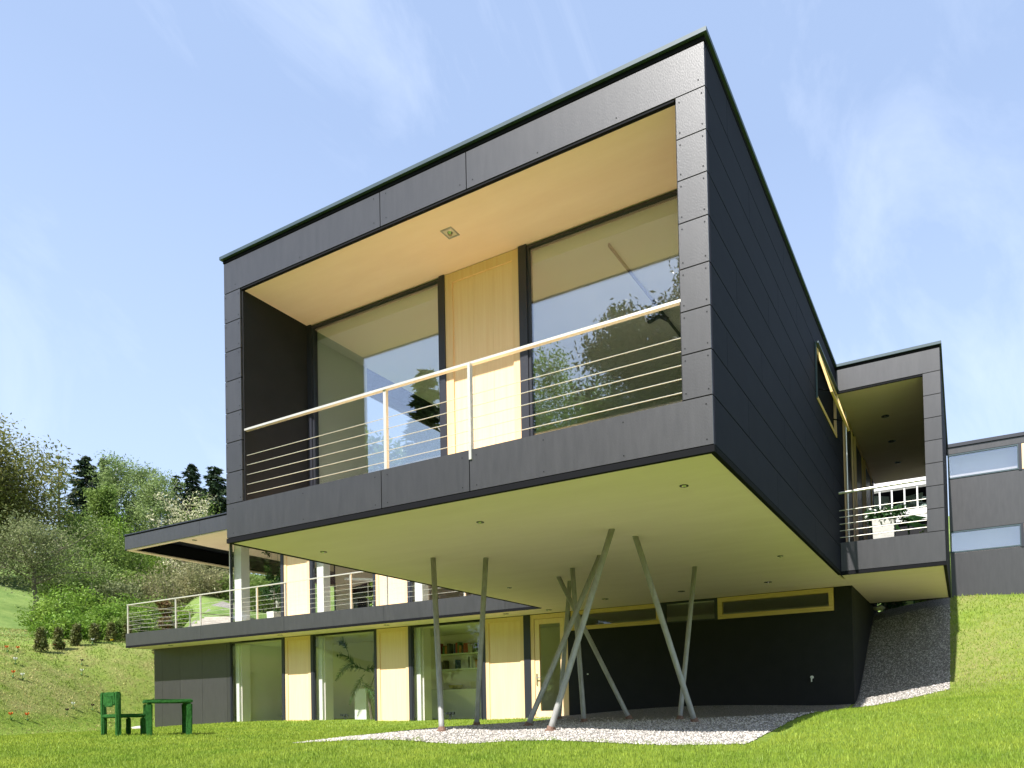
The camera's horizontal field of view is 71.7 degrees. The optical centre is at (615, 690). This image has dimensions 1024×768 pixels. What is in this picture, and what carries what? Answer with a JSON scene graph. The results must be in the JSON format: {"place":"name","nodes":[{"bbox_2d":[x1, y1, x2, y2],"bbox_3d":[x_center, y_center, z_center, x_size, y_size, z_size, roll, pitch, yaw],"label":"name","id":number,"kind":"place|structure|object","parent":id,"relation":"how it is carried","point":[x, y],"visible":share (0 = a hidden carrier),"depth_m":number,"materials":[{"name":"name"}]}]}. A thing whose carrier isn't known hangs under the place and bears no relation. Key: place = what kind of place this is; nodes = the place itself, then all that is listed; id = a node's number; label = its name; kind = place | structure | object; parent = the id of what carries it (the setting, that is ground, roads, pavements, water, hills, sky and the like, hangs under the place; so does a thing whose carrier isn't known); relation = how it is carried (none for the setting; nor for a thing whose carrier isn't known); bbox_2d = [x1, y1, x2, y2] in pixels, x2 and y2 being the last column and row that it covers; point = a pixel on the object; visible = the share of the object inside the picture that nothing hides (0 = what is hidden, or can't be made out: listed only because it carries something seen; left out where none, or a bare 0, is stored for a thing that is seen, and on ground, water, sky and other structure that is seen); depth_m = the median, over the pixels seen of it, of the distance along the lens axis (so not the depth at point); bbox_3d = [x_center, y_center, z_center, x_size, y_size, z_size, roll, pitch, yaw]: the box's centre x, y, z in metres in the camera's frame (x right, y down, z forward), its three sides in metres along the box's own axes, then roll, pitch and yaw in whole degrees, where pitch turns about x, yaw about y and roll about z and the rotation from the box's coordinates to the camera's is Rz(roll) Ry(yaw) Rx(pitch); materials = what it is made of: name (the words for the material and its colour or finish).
{"place":"outdoors","nodes":[
{"label":"outdoors","id":0,"kind":"place"},
{"bbox_2d":[344,578,372,606],"bbox_3d":[-7.840,-2.973,22.123,1.700,1.355,0.335,-2,-1,27],"label":"table","id":1,"kind":"object","parent":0,"point":[362,579],"visible":0.59,"depth_m":22.14,"materials":[{"name":"white"}]},
{"bbox_2d":[352,582,372,607],"bbox_3d":[-7.929,-2.891,22.812,1.280,1.220,0.850,-2,-1,27],"label":"reading chair","id":2,"kind":"object","parent":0,"point":[357,594],"visible":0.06,"depth_m":22.64,"materials":[{"name":"black"}]},
{"bbox_2d":[355,689,374,718],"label":"plinth","id":3,"kind":"structure","parent":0,"point":[361,706],"depth_m":22.17,"materials":[{"name":"white paint"}]},
{"bbox_2d":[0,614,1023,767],"bbox_3d":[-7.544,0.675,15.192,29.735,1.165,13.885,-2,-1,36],"label":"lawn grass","id":4,"kind":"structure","parent":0,"point":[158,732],"depth_m":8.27,"materials":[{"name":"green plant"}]},
{"bbox_2d":[0,516,1023,767],"bbox_3d":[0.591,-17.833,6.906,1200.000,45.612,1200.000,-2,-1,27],"label":"ground","id":5,"kind":"structure","parent":0,"point":[10,602],"depth_m":18.56,"materials":[{"name":"green plant"}]},
{"bbox_2d":[0,412,80,578],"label":"oak tree","id":6,"kind":"object","parent":5,"relation":"on","point":[11,489],"visible":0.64,"depth_m":46.52,"materials":[{"name":"green plant"}]},
{"bbox_2d":[32,626,48,652],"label":"yew shrub","id":7,"kind":"object","parent":5,"relation":"on","point":[40,642],"visible":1,"depth_m":26.16,"materials":[{"name":"green plant"}]},
{"bbox_2d":[14,585,88,630],"bbox_3d":[-26.327,-3.588,32.885,3.134,2.554,2.808,-2,-1,27],"label":"bush","id":8,"kind":"object","parent":5,"relation":"on","point":[50,609],"visible":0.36,"depth_m":32.24,"materials":[{"name":"green plant"}]},
{"bbox_2d":[38,453,76,538],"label":"larch tree","id":9,"kind":"object","parent":5,"relation":"on","point":[58,491],"visible":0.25,"depth_m":66.15,"materials":[{"name":"green plant"}]},
{"bbox_2d":[51,626,65,649],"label":"yew shrub","id":10,"kind":"object","parent":5,"relation":"on","point":[58,633],"visible":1,"depth_m":27.02,"materials":[{"name":"green plant"}]},
{"bbox_2d":[0,504,121,615],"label":"apple tree","id":11,"kind":"object","parent":5,"relation":"on","point":[30,557],"visible":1,"depth_m":36.87,"materials":[{"name":"green plant"}]},
{"bbox_2d":[27,610,94,640],"bbox_3d":[-24.157,-2.611,30.736,2.606,1.747,2.417,-2,-1,27],"label":"bush","id":12,"kind":"object","parent":5,"relation":"on","point":[61,622],"visible":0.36,"depth_m":30.32,"materials":[{"name":"green plant"}]},
{"bbox_2d":[24,527,109,599],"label":"bush","id":13,"kind":"object","parent":5,"relation":"on","point":[47,591],"visible":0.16,"depth_m":44.38,"materials":[{"name":"green plant"}]},
{"bbox_2d":[39,584,102,617],"bbox_3d":[-26.409,-3.723,34.015,2.958,2.821,3.016,-2,-1,27],"label":"bush","id":14,"kind":"object","parent":5,"relation":"on","point":[80,604],"visible":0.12,"depth_m":33.93,"materials":[{"name":"green plant"}]},
{"bbox_2d":[47,455,101,539],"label":"spruce tree","id":15,"kind":"object","parent":5,"relation":"on","point":[84,482],"visible":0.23,"depth_m":63.80,"materials":[{"name":"green plant"}]},
{"bbox_2d":[67,622,82,645],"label":"yew shrub","id":16,"kind":"object","parent":5,"relation":"on","point":[76,637],"visible":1,"depth_m":27.91,"materials":[{"name":"green plant"}]},
{"bbox_2d":[44,504,125,569],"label":"bush","id":17,"kind":"object","parent":5,"relation":"on","point":[73,529],"visible":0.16,"depth_m":49.00,"materials":[{"name":"green plant"}]},
{"bbox_2d":[59,605,110,639],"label":"bush","id":18,"kind":"object","parent":5,"relation":"on","point":[86,615],"visible":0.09,"depth_m":31.80,"materials":[{"name":"green plant"}]},
{"bbox_2d":[86,623,101,642],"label":"yew shrub","id":19,"kind":"object","parent":5,"relation":"on","point":[94,630],"visible":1,"depth_m":28.80,"materials":[{"name":"green plant"}]},
{"bbox_2d":[53,549,142,605],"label":"bush","id":20,"kind":"object","parent":5,"relation":"on","point":[77,583],"visible":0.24,"depth_m":41.84,"materials":[{"name":"green plant"}]},
{"bbox_2d":[70,585,131,614],"bbox_3d":[-25.756,-3.674,34.932,3.098,3.086,3.236,-2,-1,27],"label":"bush","id":21,"kind":"object","parent":5,"relation":"on","point":[84,600],"visible":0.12,"depth_m":34.31,"materials":[{"name":"green plant"}]},
{"bbox_2d":[79,482,123,545],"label":"deciduous tree","id":22,"kind":"object","parent":5,"relation":"on","point":[104,497],"visible":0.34,"depth_m":53.84,"materials":[{"name":"green plant"}]},
{"bbox_2d":[94,457,121,538],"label":"spruce tree","id":23,"kind":"object","parent":5,"relation":"on","point":[98,463],"visible":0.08,"depth_m":70.14,"materials":[{"name":"green plant"}]},
{"bbox_2d":[88,602,129,640],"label":"bush","id":24,"kind":"object","parent":5,"relation":"on","point":[111,614],"visible":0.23,"depth_m":32.35,"materials":[{"name":"green plant"}]},
{"bbox_2d":[104,622,117,641],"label":"yew shrub","id":25,"kind":"object","parent":5,"relation":"on","point":[110,633],"visible":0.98,"depth_m":29.63,"materials":[{"name":"green plant"}]},
{"bbox_2d":[82,450,143,563],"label":"birch tree","id":26,"kind":"object","parent":5,"relation":"on","point":[112,477],"visible":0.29,"depth_m":57.80,"materials":[{"name":"green plant"}]},
{"bbox_2d":[73,520,160,581],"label":"bush","id":27,"kind":"object","parent":5,"relation":"on","point":[127,562],"visible":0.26,"depth_m":48.78,"materials":[{"name":"green plant"}]},
{"bbox_2d":[85,578,152,609],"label":"bush","id":28,"kind":"object","parent":5,"relation":"on","point":[117,588],"visible":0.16,"depth_m":40.21,"materials":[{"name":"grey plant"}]},
{"bbox_2d":[100,692,145,735],"bbox_3d":[-10.219,0.489,14.501,0.610,0.933,0.587,-2,-1,27],"label":"garden chair","id":29,"kind":"object","parent":5,"relation":"on","point":[109,699],"visible":0.88,"depth_m":14.32,"materials":[{"name":"green wood"}]},
{"bbox_2d":[98,592,153,615],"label":"bush","id":30,"kind":"object","parent":5,"relation":"on","point":[120,602],"visible":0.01,"depth_m":34.71,"materials":[{"name":"green plant"}]},
{"bbox_2d":[122,623,132,640],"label":"yew shrub","id":31,"kind":"object","parent":5,"relation":"on","point":[124,626],"visible":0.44,"depth_m":30.40,"materials":[{"name":"green plant"}]},
{"bbox_2d":[107,611,152,641],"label":"bush","id":32,"kind":"object","parent":5,"relation":"on","point":[120,624],"visible":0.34,"depth_m":32.06,"materials":[{"name":"green plant"}]},
{"bbox_2d":[90,507,171,585],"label":"bush","id":33,"kind":"object","parent":5,"relation":"on","point":[119,528],"visible":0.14,"depth_m":53.03,"materials":[{"name":"green plant"}]},
{"bbox_2d":[102,592,165,630],"bbox_3d":[-23.592,-3.301,34.061,2.818,2.942,2.388,-2,-1,27],"label":"bush","id":34,"kind":"object","parent":5,"relation":"on","point":[144,617],"visible":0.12,"depth_m":33.70,"materials":[{"name":"green plant"}]},
{"bbox_2d":[112,566,167,598],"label":"bush","id":35,"kind":"object","parent":5,"relation":"on","point":[128,572],"visible":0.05,"depth_m":43.90,"materials":[{"name":"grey plant"}]},
{"bbox_2d":[108,565,181,612],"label":"bush","id":36,"kind":"object","parent":5,"relation":"on","point":[152,580],"visible":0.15,"depth_m":42.37,"materials":[{"name":"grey plant"}]},
{"bbox_2d":[116,457,176,571],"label":"birch tree","id":37,"kind":"object","parent":5,"relation":"on","point":[141,473],"visible":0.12,"depth_m":59.97,"materials":[{"name":"green plant"}]},
{"bbox_2d":[118,592,179,629],"bbox_3d":[-23.623,-3.521,35.508,2.572,3.118,2.762,-2,-1,27],"label":"bush","id":38,"kind":"object","parent":5,"relation":"on","point":[148,611],"visible":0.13,"depth_m":35.27,"materials":[{"name":"green plant"}]},
{"bbox_2d":[121,468,188,573],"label":"birch tree","id":39,"kind":"object","parent":5,"relation":"on","point":[148,492],"visible":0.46,"depth_m":56.70,"materials":[{"name":"green plant"}]},
{"bbox_2d":[151,600,177,661],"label":"beech shrub","id":40,"kind":"object","parent":5,"relation":"on","point":[164,604],"visible":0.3,"depth_m":28.92,"materials":[{"name":"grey plant"}]},
{"bbox_2d":[142,699,192,735],"bbox_3d":[-9.477,0.571,14.781,0.843,0.786,0.838,0,-1,-38],"label":"garden table","id":41,"kind":"object","parent":5,"relation":"on","point":[186,705],"visible":0.81,"depth_m":14.65,"materials":[{"name":"green wood"}]},
{"bbox_2d":[153,510,191,587],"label":"bush","id":42,"kind":"object","parent":5,"relation":"on","point":[166,559],"visible":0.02,"depth_m":56.95,"materials":[{"name":"green plant"}]},
{"bbox_2d":[162,474,183,525],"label":"spruce tree","id":43,"kind":"object","parent":5,"relation":"on","point":[176,484],"visible":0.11,"depth_m":66.17,"materials":[{"name":"green plant"}]},
{"bbox_2d":[138,557,209,613],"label":"bush","id":44,"kind":"object","parent":5,"relation":"on","point":[166,588],"visible":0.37,"depth_m":41.55,"materials":[{"name":"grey plant"}]},
{"bbox_2d":[157,603,197,627],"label":"bush","id":45,"kind":"object","parent":5,"relation":"on","point":[181,617],"visible":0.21,"depth_m":36.69,"materials":[{"name":"green plant"}]},
{"bbox_2d":[145,491,217,581],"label":"blossom tree","id":46,"kind":"object","parent":5,"relation":"on","point":[174,509],"visible":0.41,"depth_m":49.75,"materials":[{"name":"grey plant"}]},
{"bbox_2d":[172,464,208,519],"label":"spruce tree","id":47,"kind":"object","parent":5,"relation":"on","point":[190,473],"visible":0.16,"depth_m":62.00,"materials":[{"name":"green plant"}]},
{"bbox_2d":[174,491,223,576],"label":"blossom tree","id":48,"kind":"object","parent":5,"relation":"on","point":[202,511],"visible":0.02,"depth_m":57.56,"materials":[{"name":"grey plant"}]},
{"bbox_2d":[167,515,233,592],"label":"bush","id":49,"kind":"object","parent":5,"relation":"on","point":[179,562],"visible":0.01,"depth_m":50.97,"materials":[{"name":"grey plant"}]},
{"bbox_2d":[171,561,233,599],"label":"bush","id":50,"kind":"object","parent":5,"relation":"on","point":[193,590],"visible":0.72,"depth_m":40.53,"materials":[{"name":"green plant"}]},
{"bbox_2d":[192,623,217,625],"bbox_3d":[-17.675,-2.862,30.853,1.675,0.180,0.715,-1,-1,1],"label":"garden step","id":51,"kind":"object","parent":5,"relation":"on","point":[197,624],"visible":0.07,"depth_m":30.51,"materials":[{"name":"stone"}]},
{"bbox_2d":[197,620,229,622],"bbox_3d":[-17.629,-3.033,31.156,1.675,0.180,0.715,-1,-1,1],"label":"garden step","id":52,"kind":"object","parent":51,"relation":"on","point":[216,621],"visible":0.29,"depth_m":30.80,"materials":[{"name":"stone"}]},
{"bbox_2d":[189,466,226,570],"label":"spruce tree","id":53,"kind":"object","parent":5,"relation":"on","point":[216,487],"visible":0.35,"depth_m":59.91,"materials":[{"name":"green plant"}]},
{"bbox_2d":[178,566,254,598],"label":"bush","id":54,"kind":"object","parent":5,"relation":"on","point":[213,579],"visible":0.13,"depth_m":40.93,"materials":[{"name":"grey plant"}]},
{"bbox_2d":[202,618,234,619],"bbox_3d":[-17.658,-3.149,31.458,1.675,0.180,0.715,-1,-1,1],"label":"garden step","id":55,"kind":"object","parent":5,"relation":"on","point":[216,618],"visible":0.14,"depth_m":31.11,"materials":[{"name":"stone"}]},
{"bbox_2d":[188,601,250,626],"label":"footpath","id":56,"kind":"structure","parent":5,"relation":"on","point":[225,604],"depth_m":38.28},
{"bbox_2d":[211,569,270,602],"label":"bush","id":57,"kind":"object","parent":5,"relation":"on","point":[226,587],"visible":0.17,"depth_m":40.60,"materials":[{"name":"green plant"}]},
{"bbox_2d":[228,573,316,612],"bbox_3d":[-19.898,-5.719,40.757,4.065,2.795,4.323,-2,-1,27],"label":"bush","id":58,"kind":"object","parent":5,"relation":"on","point":[266,601],"visible":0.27,"depth_m":39.99,"materials":[{"name":"green plant"}]},
{"bbox_2d":[123,26,950,731],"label":"modern house","id":59,"kind":"structure","parent":5,"relation":"on","point":[579,328],"depth_m":10.04,"materials":[{"name":"black"}]},
{"bbox_2d":[230,544,280,621],"bbox_3d":[-11.912,-3.667,23.147,2.540,2.960,0.080,-2,-1,27],"label":"window","id":60,"kind":"structure","parent":59,"relation":"in","point":[231,552],"depth_m":23.69,"materials":[{"name":"grey metal"}]},
{"bbox_2d":[231,638,282,721],"bbox_3d":[-11.835,-0.198,23.082,2.540,2.920,0.080,-2,-1,27],"label":"window","id":61,"kind":"structure","parent":59,"relation":"in","point":[232,644],"depth_m":23.61,"materials":[{"name":"grey metal"}]},
{"bbox_2d":[267,611,280,617],"bbox_3d":[-11.316,-2.409,23.186,0.340,0.420,0.340,-2,-1,27],"label":"planter","id":62,"kind":"object","parent":59,"relation":"on","point":[270,614],"visible":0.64,"depth_m":23.06,"materials":[{"name":"white ceramic"}]},
{"bbox_2d":[259,552,280,612],"bbox_3d":[-11.289,-3.614,23.287,1.456,2.444,0.870,-1,-1,5],"label":"indoor tree","id":63,"kind":"object","parent":62,"relation":"in","point":[274,588],"visible":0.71,"depth_m":23.24,"materials":[{"name":"green plant"}]},
{"bbox_2d":[232,545,335,621],"bbox_3d":[-12.066,-3.616,25.704,0.040,2.960,4.400,-2,-1,27],"label":"window","id":64,"kind":"structure","parent":59,"relation":"in","point":[232,545],"depth_m":27.63,"materials":[{"name":"grey metal"}]},
{"bbox_2d":[312,561,373,612],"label":"window","id":65,"kind":"structure","parent":59,"relation":"in","point":[313,563],"depth_m":21.90,"materials":[{"name":"grey metal"}]},
{"bbox_2d":[313,630,374,719],"bbox_3d":[-8.257,-0.310,21.297,2.580,2.920,0.080,-2,-1,27],"label":"window","id":66,"kind":"structure","parent":59,"relation":"in","point":[314,636],"depth_m":21.83,"materials":[{"name":"grey metal"}]},
{"bbox_2d":[335,636,374,719],"bbox_3d":[-7.873,-0.383,21.692,2.359,2.778,0.655,-2,-1,27],"label":"potted palm","id":67,"kind":"object","parent":59,"relation":"on","point":[344,669],"visible":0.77,"depth_m":21.84,"materials":[{"name":"green plant"}]},
{"bbox_2d":[311,279,441,484],"bbox_3d":[-3.474,-4.123,10.107,2.500,2.955,0.080,-2,-1,27],"label":"window","id":68,"kind":"structure","parent":59,"relation":"in","point":[434,283],"depth_m":10.56,"materials":[{"name":"grey metal"}]},
{"bbox_2d":[411,620,482,720],"bbox_3d":[-4.724,-0.422,19.534,2.460,2.920,0.080,-2,-1,27],"label":"window","id":69,"kind":"structure","parent":59,"relation":"in","point":[412,628],"depth_m":20.04,"materials":[{"name":"grey metal"}]},
{"bbox_2d":[434,652,477,689],"bbox_3d":[-4.836,-0.599,21.944,2.100,1.178,0.490,-2,-1,27],"label":"wall shelf","id":70,"kind":"object","parent":59,"relation":"attached to","point":[468,653],"depth_m":21.98,"materials":[{"name":"white paint"}]},
{"bbox_2d":[443,660,448,668],"bbox_3d":[-5.414,-0.828,22.329,0.074,0.282,0.200,-2,-1,27],"label":"book","id":71,"kind":"object","parent":70,"relation":"on","point":[445,664],"visible":0.86,"depth_m":22.25,"materials":[{"name":"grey paper"}]},
{"bbox_2d":[447,643,452,653],"bbox_3d":[-5.272,-1.339,22.262,0.084,0.329,0.200,-2,-1,27],"label":"book","id":72,"kind":"object","parent":70,"relation":"on","point":[449,648],"visible":0.86,"depth_m":22.18,"materials":[{"name":"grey paper"}]},
{"bbox_2d":[455,660,460,668],"bbox_3d":[-4.987,-0.842,22.116,0.071,0.284,0.200,-2,-1,27],"label":"book","id":73,"kind":"object","parent":70,"relation":"on","point":[457,664],"visible":0.86,"depth_m":22.04,"materials":[{"name":"blue paper"}]},
{"bbox_2d":[432,688,480,718],"bbox_3d":[-4.822,0.432,21.907,2.100,0.965,0.530,-2,-1,27],"label":"sideboard","id":74,"kind":"object","parent":59,"relation":"on","point":[460,703],"visible":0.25,"depth_m":21.65,"materials":[{"name":"white paint"}]},
{"bbox_2d":[530,612,568,717],"bbox_3d":[-1.695,-0.475,17.990,1.120,3.035,0.137,-2,-1,27],"label":"door","id":75,"kind":"structure","parent":59,"relation":"in","point":[535,620],"depth_m":18.14,"materials":[{"name":"brown wood"}]},
{"bbox_2d":[526,190,676,435],"bbox_3d":[0.010,-4.233,8.369,2.450,2.955,0.080,-2,-1,27],"label":"window","id":76,"kind":"structure","parent":59,"relation":"in","point":[672,195],"depth_m":8.84,"materials":[{"name":"grey metal"}]},
{"bbox_2d":[571,604,659,630],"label":"window","id":77,"kind":"structure","parent":59,"relation":"in","point":[647,606],"depth_m":17.03,"materials":[{"name":"beige wood"}]},
{"bbox_2d":[664,598,715,622],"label":"window","id":78,"kind":"structure","parent":59,"relation":"in","point":[665,604],"depth_m":16.36,"materials":[{"name":"grey metal"}]},
{"bbox_2d":[717,587,833,618],"bbox_3d":[3.493,-1.915,15.415,2.560,0.488,0.150,-2,-1,27],"label":"window","id":79,"kind":"structure","parent":59,"relation":"in","point":[830,591],"depth_m":15.34,"materials":[{"name":"beige wood"}]},
{"bbox_2d":[815,341,849,437],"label":"side window","id":80,"kind":"structure","parent":59,"relation":"in","point":[819,353],"depth_m":12.17,"materials":[{"name":"brown wood"}]},
{"bbox_2d":[842,411,855,541],"bbox_3d":[4.902,-4.193,14.628,0.048,2.950,1.150,-2,-1,27],"label":"terrace door","id":81,"kind":"structure","parent":59,"relation":"in","point":[849,433],"depth_m":14.75,"materials":[{"name":"brown wood"}]},
{"bbox_2d":[853,436,864,540],"bbox_3d":[5.628,-4.182,16.082,0.048,2.950,1.300,-2,-1,27],"label":"terrace door","id":82,"kind":"structure","parent":59,"relation":"in","point":[858,455],"depth_m":16.04,"materials":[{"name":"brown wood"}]},
{"bbox_2d":[863,459,872,539],"bbox_3d":[6.409,-4.170,17.647,0.048,2.950,1.400,-2,-1,27],"label":"terrace door","id":83,"kind":"structure","parent":59,"relation":"in","point":[868,499],"depth_m":17.51,"materials":[{"name":"brown wood"}]},
{"bbox_2d":[872,517,895,538],"bbox_3d":[5.194,-3.020,13.495,0.400,0.550,0.400,-2,-1,27],"label":"planter","id":84,"kind":"object","parent":59,"relation":"on","point":[887,528],"visible":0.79,"depth_m":13.32,"materials":[{"name":"concrete"}]},
{"bbox_2d":[863,504,912,529],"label":"flower bush","id":85,"kind":"object","parent":84,"relation":"in","point":[895,514],"visible":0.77,"depth_m":13.39,"materials":[{"name":"green plant"}]},
{"bbox_2d":[378,704,850,743],"bbox_3d":[0.008,0.519,12.670,7.080,0.404,8.002,-2,-1,27],"label":"gravel bed","id":86,"kind":"object","parent":5,"relation":"on","point":[726,711],"visible":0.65,"depth_m":14.31,"materials":[{"name":"grey gravel"}]},
{"bbox_2d":[294,711,824,745],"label":"gravel pebbles","id":87,"kind":"object","parent":86,"relation":"on","point":[596,725],"visible":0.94,"depth_m":9.48,"materials":[{"name":"white gravel"}]},
{"bbox_2d":[877,601,907,611],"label":"bush","id":88,"kind":"object","parent":5,"relation":"on","point":[889,605],"visible":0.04,"depth_m":19.96,"materials":[{"name":"green plant"}]},
{"bbox_2d":[874,476,926,535],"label":"garden pavilion","id":89,"kind":"structure","parent":5,"relation":"on","point":[897,493],"depth_m":20.84,"materials":[{"name":"white paint"}]},
{"bbox_2d":[874,496,902,511],"bbox_3d":[8.600,-5.796,22.143,0.600,1.210,0.755,-1,-1,-13],"label":"lounge chair","id":90,"kind":"object","parent":89,"relation":"on","point":[884,499],"visible":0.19,"depth_m":22.37,"materials":[{"name":"wicker"}]},
{"bbox_2d":[905,492,922,509],"bbox_3d":[9.319,-5.812,22.139,0.755,1.210,0.600,0,-1,-38],"label":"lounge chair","id":91,"kind":"object","parent":89,"relation":"on","point":[910,505],"visible":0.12,"depth_m":22.28,"materials":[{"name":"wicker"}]},
{"bbox_2d":[911,496,926,508],"bbox_3d":[9.609,-5.830,21.512,0.755,1.210,0.600,-1,-1,-13],"label":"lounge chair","id":92,"kind":"object","parent":89,"relation":"on","point":[923,503],"visible":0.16,"depth_m":21.62,"materials":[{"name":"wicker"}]},
{"bbox_2d":[853,598,949,706],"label":"gravel slope","id":93,"kind":"structure","parent":5,"relation":"on","point":[890,613],"depth_m":16.03,"materials":[{"name":"grey gravel"}]},
{"bbox_2d":[873,605,884,610],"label":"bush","id":94,"kind":"object","parent":93,"relation":"on","point":[878,608],"visible":0.97,"depth_m":18.03,"materials":[{"name":"green plant"}]},
{"bbox_2d":[852,604,950,707],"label":"slope pebbles","id":95,"kind":"object","parent":93,"relation":"on","point":[882,701],"visible":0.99,"depth_m":15.56,"materials":[{"name":"grey gravel"}]},
{"bbox_2d":[896,515,926,603],"bbox_3d":[8.082,-3.510,19.242,0.360,2.650,1.007,0,-1,-43],"label":"broad leaf plant","id":96,"kind":"object","parent":5,"relation":"on","point":[915,524],"visible":0.45,"depth_m":19.14,"materials":[{"name":"green plant"}]},
{"bbox_2d":[947,432,1023,596],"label":"hillside building","id":97,"kind":"structure","parent":5,"relation":"on","point":[986,494],"depth_m":17.42,"materials":[{"name":"grey paint"}]},
{"bbox_2d":[947,444,1018,479],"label":"ribbon window","id":98,"kind":"structure","parent":97,"relation":"in","point":[1014,445],"depth_m":17.39,"materials":[{"name":"metal"}]},
{"bbox_2d":[950,524,1020,553],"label":"ribbon window","id":99,"kind":"structure","parent":97,"relation":"in","point":[1014,524],"depth_m":17.36,"materials":[{"name":"metal"}]},
{"bbox_2d":[0,0,1023,574],"label":"sky","id":100,"kind":"structure","parent":0,"point":[144,144],"materials":[{"name":"blue"}]},
{"bbox_2d":[852,592,1023,707],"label":"verge grass","id":101,"kind":"structure","parent":0,"point":[982,665],"depth_m":14.91,"materials":[{"name":"green plant"}]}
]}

